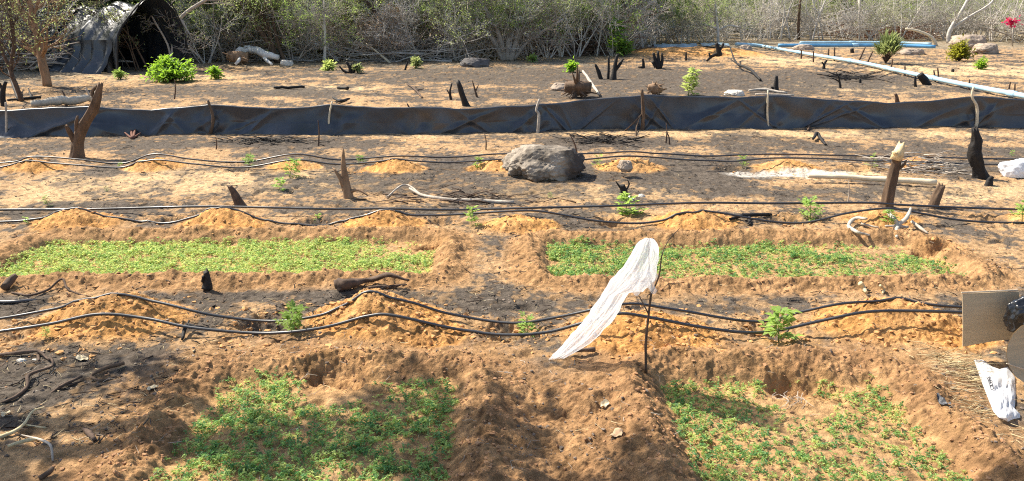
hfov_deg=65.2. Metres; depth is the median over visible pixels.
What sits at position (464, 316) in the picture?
irrigation hose
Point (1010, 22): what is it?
flowering shrub
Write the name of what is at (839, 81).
burnt twig stub
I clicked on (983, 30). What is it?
tangled shrub
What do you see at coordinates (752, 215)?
charred branch
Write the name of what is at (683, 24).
sprawling shrub
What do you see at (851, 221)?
curved branch
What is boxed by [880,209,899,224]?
sapling
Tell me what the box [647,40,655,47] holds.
stump stub
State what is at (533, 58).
bush
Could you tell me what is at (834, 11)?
green leaved shrub
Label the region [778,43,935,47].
water pipe
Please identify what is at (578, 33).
bare sapling
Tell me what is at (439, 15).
green leaved shrub
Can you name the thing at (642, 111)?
plastic fence
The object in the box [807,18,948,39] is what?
brushwood pile
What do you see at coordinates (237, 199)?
short stump
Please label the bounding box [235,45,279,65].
uprooted log
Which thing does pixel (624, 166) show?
rock
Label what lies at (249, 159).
sapling
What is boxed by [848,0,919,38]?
sprawling shrub
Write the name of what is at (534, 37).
dry leaved shrub
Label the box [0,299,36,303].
pipe offcut
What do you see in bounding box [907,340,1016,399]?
straw heap
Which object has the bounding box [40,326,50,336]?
sapling
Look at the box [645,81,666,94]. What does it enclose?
uprooted root
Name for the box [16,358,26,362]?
stone
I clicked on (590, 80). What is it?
bleached limb
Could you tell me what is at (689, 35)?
sprawling shrub
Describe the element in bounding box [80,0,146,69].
leaning stems tree
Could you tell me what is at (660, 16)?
sprawling shrub
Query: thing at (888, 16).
leafless shrub
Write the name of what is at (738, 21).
bare sapling
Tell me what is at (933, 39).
broken limb
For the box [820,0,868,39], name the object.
tangled shrub
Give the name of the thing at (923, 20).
leafless shrub
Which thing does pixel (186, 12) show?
arching tree
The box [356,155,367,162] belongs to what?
sapling
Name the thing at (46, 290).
root
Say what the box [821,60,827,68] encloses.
charred stub
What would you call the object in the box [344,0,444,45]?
olive leaved shrub
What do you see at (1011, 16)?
leafless shrub
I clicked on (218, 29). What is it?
dry leaved shrub
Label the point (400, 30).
bare sapling
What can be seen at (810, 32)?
slender shrub
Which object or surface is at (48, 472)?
branch
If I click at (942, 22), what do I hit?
bare sapling
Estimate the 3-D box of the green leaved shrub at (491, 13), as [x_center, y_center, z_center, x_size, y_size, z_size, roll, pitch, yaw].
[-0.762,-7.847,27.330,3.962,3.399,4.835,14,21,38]
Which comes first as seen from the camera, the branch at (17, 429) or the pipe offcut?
the branch at (17, 429)
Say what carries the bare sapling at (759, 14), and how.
on the ground
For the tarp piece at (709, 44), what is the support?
on the ground
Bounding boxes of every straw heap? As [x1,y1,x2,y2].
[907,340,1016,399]
[945,384,1023,437]
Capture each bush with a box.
[112,67,128,78]
[140,53,197,82]
[205,65,225,78]
[319,57,336,70]
[351,63,364,72]
[410,55,422,68]
[526,53,537,62]
[562,56,578,72]
[616,39,634,55]
[867,27,907,62]
[945,33,977,60]
[972,55,988,69]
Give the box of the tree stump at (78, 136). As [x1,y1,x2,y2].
[65,82,103,158]
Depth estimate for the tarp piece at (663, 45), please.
33.76 m
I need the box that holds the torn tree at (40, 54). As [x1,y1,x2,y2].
[0,0,83,86]
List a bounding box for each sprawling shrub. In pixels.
[7,0,66,59]
[182,1,294,47]
[190,1,276,58]
[291,0,391,53]
[400,0,497,59]
[417,0,530,56]
[629,0,687,43]
[656,1,713,39]
[658,0,723,42]
[673,0,768,41]
[674,0,753,38]
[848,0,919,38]
[991,8,1022,40]
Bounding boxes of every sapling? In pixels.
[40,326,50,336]
[41,194,52,205]
[241,153,255,165]
[272,299,308,330]
[273,177,285,190]
[281,157,301,176]
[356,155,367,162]
[395,0,406,55]
[444,1,458,58]
[463,205,479,224]
[472,156,483,167]
[504,0,515,50]
[516,310,538,336]
[559,10,588,56]
[579,0,608,55]
[591,154,602,166]
[604,0,627,37]
[613,0,619,51]
[614,191,648,214]
[644,0,662,43]
[669,0,695,42]
[679,0,694,42]
[690,5,732,40]
[732,0,743,40]
[736,155,748,167]
[754,0,768,39]
[758,305,804,341]
[762,1,779,39]
[768,2,773,40]
[771,0,785,39]
[780,0,806,39]
[797,195,824,220]
[806,0,825,40]
[812,0,829,39]
[815,0,831,39]
[849,0,872,39]
[858,0,867,39]
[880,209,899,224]
[915,1,932,34]
[934,0,946,39]
[973,0,996,36]
[975,0,1002,36]
[985,0,1000,41]
[989,2,1008,41]
[1006,0,1023,42]
[1009,200,1023,221]
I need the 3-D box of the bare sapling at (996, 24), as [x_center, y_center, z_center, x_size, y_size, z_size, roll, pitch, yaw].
[24.090,-10.802,39.536,0.803,1.991,0.075,0,17,0]
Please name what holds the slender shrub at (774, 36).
on the ground
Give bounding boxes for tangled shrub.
[0,0,51,70]
[0,6,42,60]
[5,5,60,55]
[266,0,381,60]
[276,0,406,60]
[315,0,438,58]
[355,0,503,58]
[645,1,724,42]
[754,0,828,39]
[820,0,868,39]
[826,0,888,39]
[905,0,975,39]
[937,0,999,35]
[959,0,1022,41]
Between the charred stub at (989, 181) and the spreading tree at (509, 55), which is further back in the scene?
the spreading tree at (509, 55)
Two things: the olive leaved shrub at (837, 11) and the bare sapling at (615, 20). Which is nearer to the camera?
the bare sapling at (615, 20)
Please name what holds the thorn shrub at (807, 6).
on the ground
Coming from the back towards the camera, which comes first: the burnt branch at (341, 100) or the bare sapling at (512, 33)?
the bare sapling at (512, 33)
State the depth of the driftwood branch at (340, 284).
5.73 m
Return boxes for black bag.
[1003,296,1023,332]
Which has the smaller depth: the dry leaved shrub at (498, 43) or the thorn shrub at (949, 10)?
the dry leaved shrub at (498, 43)
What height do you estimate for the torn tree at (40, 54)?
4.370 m
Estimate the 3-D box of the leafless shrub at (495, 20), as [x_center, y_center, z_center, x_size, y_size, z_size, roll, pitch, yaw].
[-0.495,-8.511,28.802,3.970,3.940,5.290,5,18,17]
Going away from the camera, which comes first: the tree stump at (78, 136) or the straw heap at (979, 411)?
the straw heap at (979, 411)
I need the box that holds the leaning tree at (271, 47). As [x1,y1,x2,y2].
[183,0,304,62]
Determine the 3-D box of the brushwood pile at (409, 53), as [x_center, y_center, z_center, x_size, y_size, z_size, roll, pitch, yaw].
[-4.379,-6.603,27.539,10.557,1.799,3.018,0,17,0]
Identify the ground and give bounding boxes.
[0,12,1023,480]
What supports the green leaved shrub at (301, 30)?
on the ground
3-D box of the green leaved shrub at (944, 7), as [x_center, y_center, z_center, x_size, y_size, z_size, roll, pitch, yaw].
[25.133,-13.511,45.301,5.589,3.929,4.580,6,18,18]
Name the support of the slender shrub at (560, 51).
on the ground
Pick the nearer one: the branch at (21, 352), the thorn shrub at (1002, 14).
the branch at (21, 352)
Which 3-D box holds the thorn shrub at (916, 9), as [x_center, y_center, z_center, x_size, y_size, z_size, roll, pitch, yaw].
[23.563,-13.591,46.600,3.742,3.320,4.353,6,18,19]
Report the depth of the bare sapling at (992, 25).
39.44 m
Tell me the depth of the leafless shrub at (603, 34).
28.88 m
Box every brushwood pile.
[0,36,132,70]
[189,21,326,60]
[229,31,519,61]
[477,9,667,56]
[655,9,821,38]
[765,1,978,37]
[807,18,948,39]
[966,4,1023,41]
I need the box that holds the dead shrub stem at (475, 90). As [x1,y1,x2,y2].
[472,80,478,97]
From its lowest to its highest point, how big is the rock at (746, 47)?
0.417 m
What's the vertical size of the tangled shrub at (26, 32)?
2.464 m
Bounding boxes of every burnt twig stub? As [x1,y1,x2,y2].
[447,83,451,99]
[830,72,841,87]
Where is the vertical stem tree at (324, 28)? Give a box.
[300,0,343,62]
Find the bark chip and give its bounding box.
[608,428,622,436]
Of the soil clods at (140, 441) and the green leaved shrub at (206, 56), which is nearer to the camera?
the soil clods at (140, 441)
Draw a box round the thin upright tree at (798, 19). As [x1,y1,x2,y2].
[791,0,807,39]
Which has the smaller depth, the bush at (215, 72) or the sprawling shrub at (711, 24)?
the bush at (215, 72)
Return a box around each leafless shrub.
[269,0,355,56]
[460,0,558,54]
[578,0,671,56]
[613,0,670,48]
[701,0,752,40]
[719,0,789,39]
[753,0,818,34]
[864,0,907,27]
[881,0,942,39]
[983,1,1023,42]
[988,0,1023,37]
[1009,3,1023,40]
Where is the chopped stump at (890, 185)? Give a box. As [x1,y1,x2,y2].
[878,141,906,207]
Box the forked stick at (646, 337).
[638,228,679,372]
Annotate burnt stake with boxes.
[594,64,602,78]
[607,56,609,78]
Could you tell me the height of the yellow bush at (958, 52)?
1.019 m
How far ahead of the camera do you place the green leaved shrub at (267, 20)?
26.72 m
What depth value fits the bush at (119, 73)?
21.18 m
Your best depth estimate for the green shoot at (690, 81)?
17.35 m
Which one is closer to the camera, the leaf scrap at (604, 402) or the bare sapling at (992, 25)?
the leaf scrap at (604, 402)
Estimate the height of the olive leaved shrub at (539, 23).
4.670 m
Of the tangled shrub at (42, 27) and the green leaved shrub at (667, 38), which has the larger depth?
the green leaved shrub at (667, 38)
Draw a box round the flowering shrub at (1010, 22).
[1001,15,1022,45]
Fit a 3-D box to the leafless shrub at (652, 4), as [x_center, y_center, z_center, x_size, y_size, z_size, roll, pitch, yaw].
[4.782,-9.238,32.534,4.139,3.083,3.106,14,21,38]
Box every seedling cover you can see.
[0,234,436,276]
[150,366,458,480]
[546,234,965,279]
[659,374,973,480]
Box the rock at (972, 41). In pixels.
[948,34,984,48]
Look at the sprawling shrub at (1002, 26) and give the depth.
36.65 m
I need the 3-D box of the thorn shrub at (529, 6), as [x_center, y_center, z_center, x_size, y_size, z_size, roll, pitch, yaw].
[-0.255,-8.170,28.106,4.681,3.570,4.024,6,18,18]
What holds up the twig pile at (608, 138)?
on the ground
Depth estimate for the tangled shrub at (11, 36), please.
23.19 m
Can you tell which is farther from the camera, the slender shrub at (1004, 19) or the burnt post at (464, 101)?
the slender shrub at (1004, 19)
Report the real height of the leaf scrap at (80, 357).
0.025 m
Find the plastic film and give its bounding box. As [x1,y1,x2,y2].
[549,238,658,359]
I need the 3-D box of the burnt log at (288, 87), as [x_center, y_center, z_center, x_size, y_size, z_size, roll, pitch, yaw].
[-5.195,-3.578,18.664,0.709,0.093,0.119,-6,18,-19]
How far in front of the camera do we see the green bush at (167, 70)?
20.26 m
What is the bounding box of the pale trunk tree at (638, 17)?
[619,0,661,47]
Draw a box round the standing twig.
[318,120,319,145]
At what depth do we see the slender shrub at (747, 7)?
41.04 m
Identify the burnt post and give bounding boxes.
[456,80,469,106]
[967,125,989,179]
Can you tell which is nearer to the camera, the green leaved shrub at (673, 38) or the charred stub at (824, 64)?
the charred stub at (824, 64)
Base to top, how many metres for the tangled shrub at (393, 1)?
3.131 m
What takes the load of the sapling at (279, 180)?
on the ground
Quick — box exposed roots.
[768,391,813,408]
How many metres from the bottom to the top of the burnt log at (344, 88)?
0.087 m
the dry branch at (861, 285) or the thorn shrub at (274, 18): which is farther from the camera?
the thorn shrub at (274, 18)
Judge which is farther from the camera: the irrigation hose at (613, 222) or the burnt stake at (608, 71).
the burnt stake at (608, 71)
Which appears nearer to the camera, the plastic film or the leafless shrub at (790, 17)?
the plastic film
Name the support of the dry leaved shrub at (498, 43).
on the ground
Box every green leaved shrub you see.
[132,0,264,57]
[215,0,337,55]
[227,0,348,61]
[232,0,381,55]
[233,0,369,61]
[346,0,495,47]
[417,0,552,59]
[419,0,498,54]
[525,0,657,54]
[527,0,662,50]
[620,0,679,44]
[646,0,730,42]
[662,0,741,39]
[679,0,761,34]
[695,0,777,36]
[794,0,871,35]
[824,0,920,32]
[900,0,991,35]
[998,0,1022,21]
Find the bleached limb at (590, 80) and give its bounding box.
[582,70,599,94]
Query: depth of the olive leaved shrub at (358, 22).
28.24 m
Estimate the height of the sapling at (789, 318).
0.249 m
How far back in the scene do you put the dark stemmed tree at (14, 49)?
16.04 m
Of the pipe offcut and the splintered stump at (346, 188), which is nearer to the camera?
the pipe offcut
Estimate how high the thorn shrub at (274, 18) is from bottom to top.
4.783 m
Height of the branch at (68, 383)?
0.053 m
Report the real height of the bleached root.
0.146 m
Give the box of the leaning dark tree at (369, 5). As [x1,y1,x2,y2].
[330,0,400,59]
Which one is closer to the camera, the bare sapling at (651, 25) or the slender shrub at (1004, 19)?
the bare sapling at (651, 25)
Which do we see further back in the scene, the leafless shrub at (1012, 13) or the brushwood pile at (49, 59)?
the leafless shrub at (1012, 13)
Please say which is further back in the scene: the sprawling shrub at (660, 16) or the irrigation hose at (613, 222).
the sprawling shrub at (660, 16)
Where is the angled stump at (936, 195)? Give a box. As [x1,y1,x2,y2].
[926,182,944,208]
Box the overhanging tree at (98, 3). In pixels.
[48,0,140,35]
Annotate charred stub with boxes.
[201,268,212,290]
[638,58,644,68]
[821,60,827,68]
[984,176,993,186]
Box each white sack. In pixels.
[974,360,1019,420]
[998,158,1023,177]
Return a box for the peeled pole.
[807,174,936,184]
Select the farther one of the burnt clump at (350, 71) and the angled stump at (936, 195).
the burnt clump at (350, 71)
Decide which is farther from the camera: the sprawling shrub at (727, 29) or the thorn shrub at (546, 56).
the sprawling shrub at (727, 29)
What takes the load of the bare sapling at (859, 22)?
on the ground
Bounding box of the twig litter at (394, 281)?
[0,47,1023,445]
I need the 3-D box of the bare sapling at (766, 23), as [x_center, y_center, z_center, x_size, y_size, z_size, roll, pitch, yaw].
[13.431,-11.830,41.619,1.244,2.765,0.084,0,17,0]
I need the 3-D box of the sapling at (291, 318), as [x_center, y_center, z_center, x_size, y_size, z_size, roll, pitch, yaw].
[-1.364,0.475,5.000,0.221,0.214,0.201,15,23,42]
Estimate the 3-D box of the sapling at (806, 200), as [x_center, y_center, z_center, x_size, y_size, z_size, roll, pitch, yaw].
[2.846,-0.292,7.567,0.288,0.247,0.275,0,17,0]
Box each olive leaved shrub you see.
[175,0,312,61]
[313,0,419,56]
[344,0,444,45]
[358,0,517,56]
[395,0,484,55]
[493,0,570,55]
[553,0,648,45]
[794,0,880,35]
[879,0,934,22]
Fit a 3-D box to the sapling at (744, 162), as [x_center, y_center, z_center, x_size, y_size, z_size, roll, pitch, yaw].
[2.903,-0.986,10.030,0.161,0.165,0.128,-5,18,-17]
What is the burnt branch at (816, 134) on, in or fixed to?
on the ground
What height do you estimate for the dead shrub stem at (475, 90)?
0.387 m
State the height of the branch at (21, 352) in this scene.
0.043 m
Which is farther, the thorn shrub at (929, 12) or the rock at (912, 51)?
the thorn shrub at (929, 12)
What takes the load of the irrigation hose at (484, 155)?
on the ground
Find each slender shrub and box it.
[220,2,273,55]
[394,0,486,60]
[535,0,597,56]
[724,0,772,39]
[744,0,809,38]
[772,0,832,39]
[876,0,935,39]
[964,0,1006,34]
[989,0,1021,36]
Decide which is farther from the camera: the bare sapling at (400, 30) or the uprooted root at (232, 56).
the bare sapling at (400, 30)
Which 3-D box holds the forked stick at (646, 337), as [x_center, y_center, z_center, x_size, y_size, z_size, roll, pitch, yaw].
[0.780,0.335,4.329,0.236,0.814,0.027,-6,18,-20]
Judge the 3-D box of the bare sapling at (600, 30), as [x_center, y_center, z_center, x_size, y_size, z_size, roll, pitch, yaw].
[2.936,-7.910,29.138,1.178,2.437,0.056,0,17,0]
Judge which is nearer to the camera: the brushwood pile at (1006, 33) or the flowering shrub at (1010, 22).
the flowering shrub at (1010, 22)
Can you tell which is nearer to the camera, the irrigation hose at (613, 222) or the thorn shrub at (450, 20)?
the irrigation hose at (613, 222)
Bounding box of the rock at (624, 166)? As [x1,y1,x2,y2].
[617,160,632,171]
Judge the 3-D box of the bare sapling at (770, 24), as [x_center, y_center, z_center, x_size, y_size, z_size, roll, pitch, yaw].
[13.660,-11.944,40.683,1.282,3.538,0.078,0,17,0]
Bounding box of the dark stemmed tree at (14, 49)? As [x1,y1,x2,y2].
[0,0,65,100]
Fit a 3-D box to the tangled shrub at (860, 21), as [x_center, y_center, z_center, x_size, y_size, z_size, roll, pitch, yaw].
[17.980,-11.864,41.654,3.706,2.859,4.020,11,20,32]
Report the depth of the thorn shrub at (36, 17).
24.51 m
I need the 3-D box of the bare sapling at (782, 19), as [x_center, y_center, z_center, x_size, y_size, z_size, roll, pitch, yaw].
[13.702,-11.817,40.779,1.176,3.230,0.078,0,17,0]
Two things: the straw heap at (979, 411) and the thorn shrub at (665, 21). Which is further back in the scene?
the thorn shrub at (665, 21)
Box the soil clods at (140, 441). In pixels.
[0,215,1023,480]
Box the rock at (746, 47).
[738,45,752,50]
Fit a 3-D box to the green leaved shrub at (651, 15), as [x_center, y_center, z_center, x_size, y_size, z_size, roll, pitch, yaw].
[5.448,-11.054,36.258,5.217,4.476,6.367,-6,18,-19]
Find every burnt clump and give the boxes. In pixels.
[339,61,359,73]
[651,51,663,68]
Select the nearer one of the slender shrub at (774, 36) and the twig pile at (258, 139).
the twig pile at (258, 139)
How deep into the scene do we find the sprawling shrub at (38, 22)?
25.06 m
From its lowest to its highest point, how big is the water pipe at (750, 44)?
0.237 m
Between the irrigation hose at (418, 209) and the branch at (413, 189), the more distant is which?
the branch at (413, 189)
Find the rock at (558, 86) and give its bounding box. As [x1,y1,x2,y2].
[550,82,564,90]
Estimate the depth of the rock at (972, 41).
33.21 m
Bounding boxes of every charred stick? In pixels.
[181,320,197,339]
[577,347,595,351]
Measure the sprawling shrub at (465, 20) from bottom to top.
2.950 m
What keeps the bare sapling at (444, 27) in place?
on the ground
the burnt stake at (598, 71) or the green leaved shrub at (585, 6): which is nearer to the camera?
the burnt stake at (598, 71)
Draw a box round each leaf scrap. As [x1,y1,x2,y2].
[75,355,87,359]
[147,385,156,389]
[601,399,608,406]
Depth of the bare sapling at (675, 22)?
38.53 m
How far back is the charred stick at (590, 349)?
4.71 m
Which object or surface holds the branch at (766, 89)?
on the ground
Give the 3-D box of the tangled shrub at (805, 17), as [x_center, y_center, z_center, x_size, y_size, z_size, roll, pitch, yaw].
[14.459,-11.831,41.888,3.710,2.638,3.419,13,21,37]
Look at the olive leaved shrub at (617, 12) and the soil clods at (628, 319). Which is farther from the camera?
the olive leaved shrub at (617, 12)
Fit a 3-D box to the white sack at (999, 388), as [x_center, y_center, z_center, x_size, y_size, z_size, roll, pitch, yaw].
[2.594,0.769,4.231,0.181,0.063,0.777,7,18,21]
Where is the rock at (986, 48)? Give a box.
[970,43,998,53]
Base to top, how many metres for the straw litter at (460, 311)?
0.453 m
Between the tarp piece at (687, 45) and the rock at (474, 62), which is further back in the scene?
the tarp piece at (687, 45)
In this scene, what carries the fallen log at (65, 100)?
on the ground
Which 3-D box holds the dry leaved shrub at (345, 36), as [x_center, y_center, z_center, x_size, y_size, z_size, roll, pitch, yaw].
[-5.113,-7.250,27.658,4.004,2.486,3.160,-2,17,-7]
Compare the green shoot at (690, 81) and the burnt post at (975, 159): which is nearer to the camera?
the burnt post at (975, 159)
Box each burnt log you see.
[274,85,304,88]
[337,86,348,89]
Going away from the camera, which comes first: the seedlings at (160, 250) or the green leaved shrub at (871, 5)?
the seedlings at (160, 250)
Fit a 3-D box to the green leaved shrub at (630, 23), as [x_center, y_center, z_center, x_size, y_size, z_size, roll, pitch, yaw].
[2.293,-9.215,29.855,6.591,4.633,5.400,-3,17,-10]
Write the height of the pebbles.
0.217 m
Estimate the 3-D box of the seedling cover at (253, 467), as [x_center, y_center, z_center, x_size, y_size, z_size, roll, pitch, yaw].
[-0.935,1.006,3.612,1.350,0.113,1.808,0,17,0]
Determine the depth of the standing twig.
11.39 m
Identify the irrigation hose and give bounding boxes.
[0,151,1018,163]
[0,155,997,167]
[0,202,1023,210]
[0,207,1023,225]
[0,290,961,323]
[0,309,961,335]
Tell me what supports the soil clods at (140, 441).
on the ground
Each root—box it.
[11,278,90,296]
[222,51,249,64]
[561,65,596,98]
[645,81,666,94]
[861,207,927,237]
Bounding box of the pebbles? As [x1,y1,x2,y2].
[0,63,1023,467]
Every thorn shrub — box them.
[0,0,73,61]
[0,0,102,65]
[2,0,78,43]
[4,0,53,39]
[169,0,250,63]
[211,0,351,55]
[411,0,519,55]
[442,0,573,52]
[514,0,587,57]
[531,0,621,56]
[642,0,716,39]
[724,0,803,34]
[754,0,833,34]
[826,0,928,39]
[887,0,948,28]
[894,0,961,34]
[904,0,982,39]
[935,0,1022,35]
[978,0,1023,38]
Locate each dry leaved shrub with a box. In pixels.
[0,4,63,65]
[183,0,255,58]
[195,12,281,59]
[306,1,418,60]
[349,0,432,61]
[353,3,446,59]
[440,17,513,57]
[484,5,576,60]
[571,0,650,51]
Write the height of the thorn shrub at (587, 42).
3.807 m
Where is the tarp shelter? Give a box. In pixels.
[28,0,190,73]
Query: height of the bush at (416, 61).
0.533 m
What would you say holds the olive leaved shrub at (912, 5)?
on the ground
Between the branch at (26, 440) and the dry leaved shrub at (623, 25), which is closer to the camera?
the branch at (26, 440)
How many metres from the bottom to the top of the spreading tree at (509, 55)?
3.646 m
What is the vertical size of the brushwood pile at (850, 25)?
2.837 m
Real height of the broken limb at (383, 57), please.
0.729 m
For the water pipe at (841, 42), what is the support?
on the ground
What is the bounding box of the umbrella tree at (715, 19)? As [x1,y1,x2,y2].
[666,0,767,42]
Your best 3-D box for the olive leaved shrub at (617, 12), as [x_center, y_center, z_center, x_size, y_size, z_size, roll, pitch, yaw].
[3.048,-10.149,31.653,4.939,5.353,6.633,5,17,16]
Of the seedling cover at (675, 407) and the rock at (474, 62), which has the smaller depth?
the seedling cover at (675, 407)
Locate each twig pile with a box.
[210,134,338,145]
[342,182,575,205]
[549,129,681,147]
[815,66,900,82]
[839,149,971,175]
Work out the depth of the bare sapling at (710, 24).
39.96 m
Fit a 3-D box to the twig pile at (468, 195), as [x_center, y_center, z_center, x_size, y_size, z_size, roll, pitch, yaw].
[-0.575,-0.451,8.402,2.474,0.189,0.782,0,17,0]
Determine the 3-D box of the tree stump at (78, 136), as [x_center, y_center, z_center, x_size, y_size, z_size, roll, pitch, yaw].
[-5.617,-1.556,10.552,0.612,1.069,0.223,0,17,0]
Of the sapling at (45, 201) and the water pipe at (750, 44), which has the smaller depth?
the sapling at (45, 201)
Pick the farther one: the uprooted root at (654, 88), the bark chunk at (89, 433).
the uprooted root at (654, 88)
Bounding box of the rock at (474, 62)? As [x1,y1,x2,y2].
[460,58,489,67]
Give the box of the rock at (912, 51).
[897,48,924,54]
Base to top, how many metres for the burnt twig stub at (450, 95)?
0.389 m
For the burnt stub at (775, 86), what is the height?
0.380 m
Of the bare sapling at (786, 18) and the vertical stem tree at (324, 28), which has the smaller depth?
the vertical stem tree at (324, 28)
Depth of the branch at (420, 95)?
18.21 m
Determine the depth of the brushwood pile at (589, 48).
29.82 m
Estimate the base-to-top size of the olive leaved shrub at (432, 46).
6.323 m
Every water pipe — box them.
[735,42,762,47]
[762,45,1023,98]
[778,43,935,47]
[799,41,931,44]
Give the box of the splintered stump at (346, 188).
[332,147,367,198]
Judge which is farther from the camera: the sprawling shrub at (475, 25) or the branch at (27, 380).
the sprawling shrub at (475, 25)
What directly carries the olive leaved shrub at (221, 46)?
on the ground
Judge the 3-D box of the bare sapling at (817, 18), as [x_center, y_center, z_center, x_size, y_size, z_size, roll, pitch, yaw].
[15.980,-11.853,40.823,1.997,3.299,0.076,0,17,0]
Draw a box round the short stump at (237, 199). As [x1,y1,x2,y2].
[227,185,246,205]
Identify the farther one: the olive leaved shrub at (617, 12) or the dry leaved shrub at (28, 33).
the olive leaved shrub at (617, 12)
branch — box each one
[0,349,50,361]
[0,355,53,402]
[0,407,46,438]
[7,68,40,100]
[7,438,37,447]
[19,434,53,460]
[38,466,54,479]
[50,375,82,392]
[90,361,124,381]
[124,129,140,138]
[332,96,349,102]
[333,272,409,290]
[386,184,513,203]
[407,83,423,97]
[729,213,771,225]
[730,47,761,80]
[748,88,793,95]
[812,132,826,144]
[847,216,869,235]
[858,281,884,293]
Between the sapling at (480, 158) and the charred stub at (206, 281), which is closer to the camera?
the charred stub at (206, 281)
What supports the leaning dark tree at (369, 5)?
on the ground
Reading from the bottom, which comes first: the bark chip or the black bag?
the bark chip
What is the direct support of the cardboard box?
on the ground
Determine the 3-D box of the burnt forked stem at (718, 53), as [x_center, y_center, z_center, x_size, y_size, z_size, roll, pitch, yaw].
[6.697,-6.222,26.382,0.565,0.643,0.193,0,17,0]
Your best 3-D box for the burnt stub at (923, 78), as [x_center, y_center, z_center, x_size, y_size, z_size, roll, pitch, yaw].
[10.105,-3.921,19.622,0.369,0.404,0.208,0,17,0]
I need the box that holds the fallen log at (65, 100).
[30,94,91,106]
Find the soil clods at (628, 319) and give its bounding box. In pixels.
[0,157,1018,361]
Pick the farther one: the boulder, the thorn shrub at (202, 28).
the thorn shrub at (202, 28)
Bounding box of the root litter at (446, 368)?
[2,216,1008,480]
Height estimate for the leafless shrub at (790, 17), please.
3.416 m
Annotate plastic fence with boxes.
[0,87,1023,137]
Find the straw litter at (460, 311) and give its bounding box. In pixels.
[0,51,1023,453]
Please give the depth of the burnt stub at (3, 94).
15.80 m
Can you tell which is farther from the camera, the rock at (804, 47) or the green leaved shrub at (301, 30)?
the rock at (804, 47)
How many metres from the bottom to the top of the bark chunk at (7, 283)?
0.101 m
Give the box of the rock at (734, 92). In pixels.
[724,90,744,95]
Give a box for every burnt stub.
[0,81,7,106]
[615,180,629,196]
[771,75,778,90]
[894,93,899,102]
[917,72,931,84]
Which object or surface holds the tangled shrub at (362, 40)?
on the ground
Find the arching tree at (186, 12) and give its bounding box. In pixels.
[138,0,248,57]
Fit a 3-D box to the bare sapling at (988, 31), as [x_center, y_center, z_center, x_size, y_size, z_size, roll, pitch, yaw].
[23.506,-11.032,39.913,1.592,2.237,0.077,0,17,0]
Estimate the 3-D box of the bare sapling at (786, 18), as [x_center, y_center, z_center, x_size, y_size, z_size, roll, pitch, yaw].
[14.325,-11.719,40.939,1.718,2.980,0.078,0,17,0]
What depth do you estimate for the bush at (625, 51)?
28.98 m
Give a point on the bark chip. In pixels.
(617, 432)
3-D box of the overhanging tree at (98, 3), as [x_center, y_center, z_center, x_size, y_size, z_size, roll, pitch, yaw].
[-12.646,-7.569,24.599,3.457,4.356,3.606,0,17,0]
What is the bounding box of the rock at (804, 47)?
[791,44,814,49]
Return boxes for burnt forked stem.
[610,54,623,79]
[706,42,723,61]
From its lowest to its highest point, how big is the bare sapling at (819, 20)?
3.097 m
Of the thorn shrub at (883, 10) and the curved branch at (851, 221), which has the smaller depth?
the curved branch at (851, 221)
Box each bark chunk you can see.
[0,273,17,290]
[82,427,95,441]
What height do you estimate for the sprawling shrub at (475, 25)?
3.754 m
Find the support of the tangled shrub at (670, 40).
on the ground
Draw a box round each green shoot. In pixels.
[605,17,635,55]
[681,67,701,95]
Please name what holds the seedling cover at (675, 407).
on the ground
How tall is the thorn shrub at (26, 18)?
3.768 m
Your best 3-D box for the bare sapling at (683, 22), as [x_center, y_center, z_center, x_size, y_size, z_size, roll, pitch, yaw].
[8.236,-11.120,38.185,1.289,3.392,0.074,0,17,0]
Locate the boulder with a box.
[501,144,585,181]
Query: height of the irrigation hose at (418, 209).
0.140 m
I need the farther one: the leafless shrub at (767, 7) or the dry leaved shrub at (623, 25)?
the leafless shrub at (767, 7)
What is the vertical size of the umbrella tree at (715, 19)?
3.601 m
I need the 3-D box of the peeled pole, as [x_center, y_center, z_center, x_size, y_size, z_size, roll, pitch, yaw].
[4.057,-0.700,9.052,1.355,0.071,0.153,4,17,14]
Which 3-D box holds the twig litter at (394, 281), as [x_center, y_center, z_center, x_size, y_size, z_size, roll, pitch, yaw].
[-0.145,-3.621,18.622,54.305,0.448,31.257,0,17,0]
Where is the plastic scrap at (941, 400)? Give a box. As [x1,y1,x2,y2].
[936,393,950,404]
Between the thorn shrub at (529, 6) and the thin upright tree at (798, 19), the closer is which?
the thorn shrub at (529, 6)
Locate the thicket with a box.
[0,0,1023,56]
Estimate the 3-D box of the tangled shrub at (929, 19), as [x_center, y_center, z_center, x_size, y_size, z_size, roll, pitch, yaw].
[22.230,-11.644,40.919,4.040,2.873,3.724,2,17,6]
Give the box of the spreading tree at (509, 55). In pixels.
[449,0,568,59]
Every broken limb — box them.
[366,43,390,62]
[905,28,937,45]
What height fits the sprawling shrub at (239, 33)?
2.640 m
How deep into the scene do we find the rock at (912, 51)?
30.48 m
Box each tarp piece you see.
[652,44,672,47]
[661,43,696,46]
[698,43,729,45]
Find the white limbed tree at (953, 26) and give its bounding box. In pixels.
[946,0,1001,42]
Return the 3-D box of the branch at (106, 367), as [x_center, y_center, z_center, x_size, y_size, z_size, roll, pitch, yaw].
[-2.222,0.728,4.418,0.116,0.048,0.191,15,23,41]
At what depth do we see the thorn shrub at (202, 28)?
25.87 m
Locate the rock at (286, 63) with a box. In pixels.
[280,60,293,65]
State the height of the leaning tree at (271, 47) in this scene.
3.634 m
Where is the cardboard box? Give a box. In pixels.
[961,289,1023,381]
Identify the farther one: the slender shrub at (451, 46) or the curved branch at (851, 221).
the slender shrub at (451, 46)

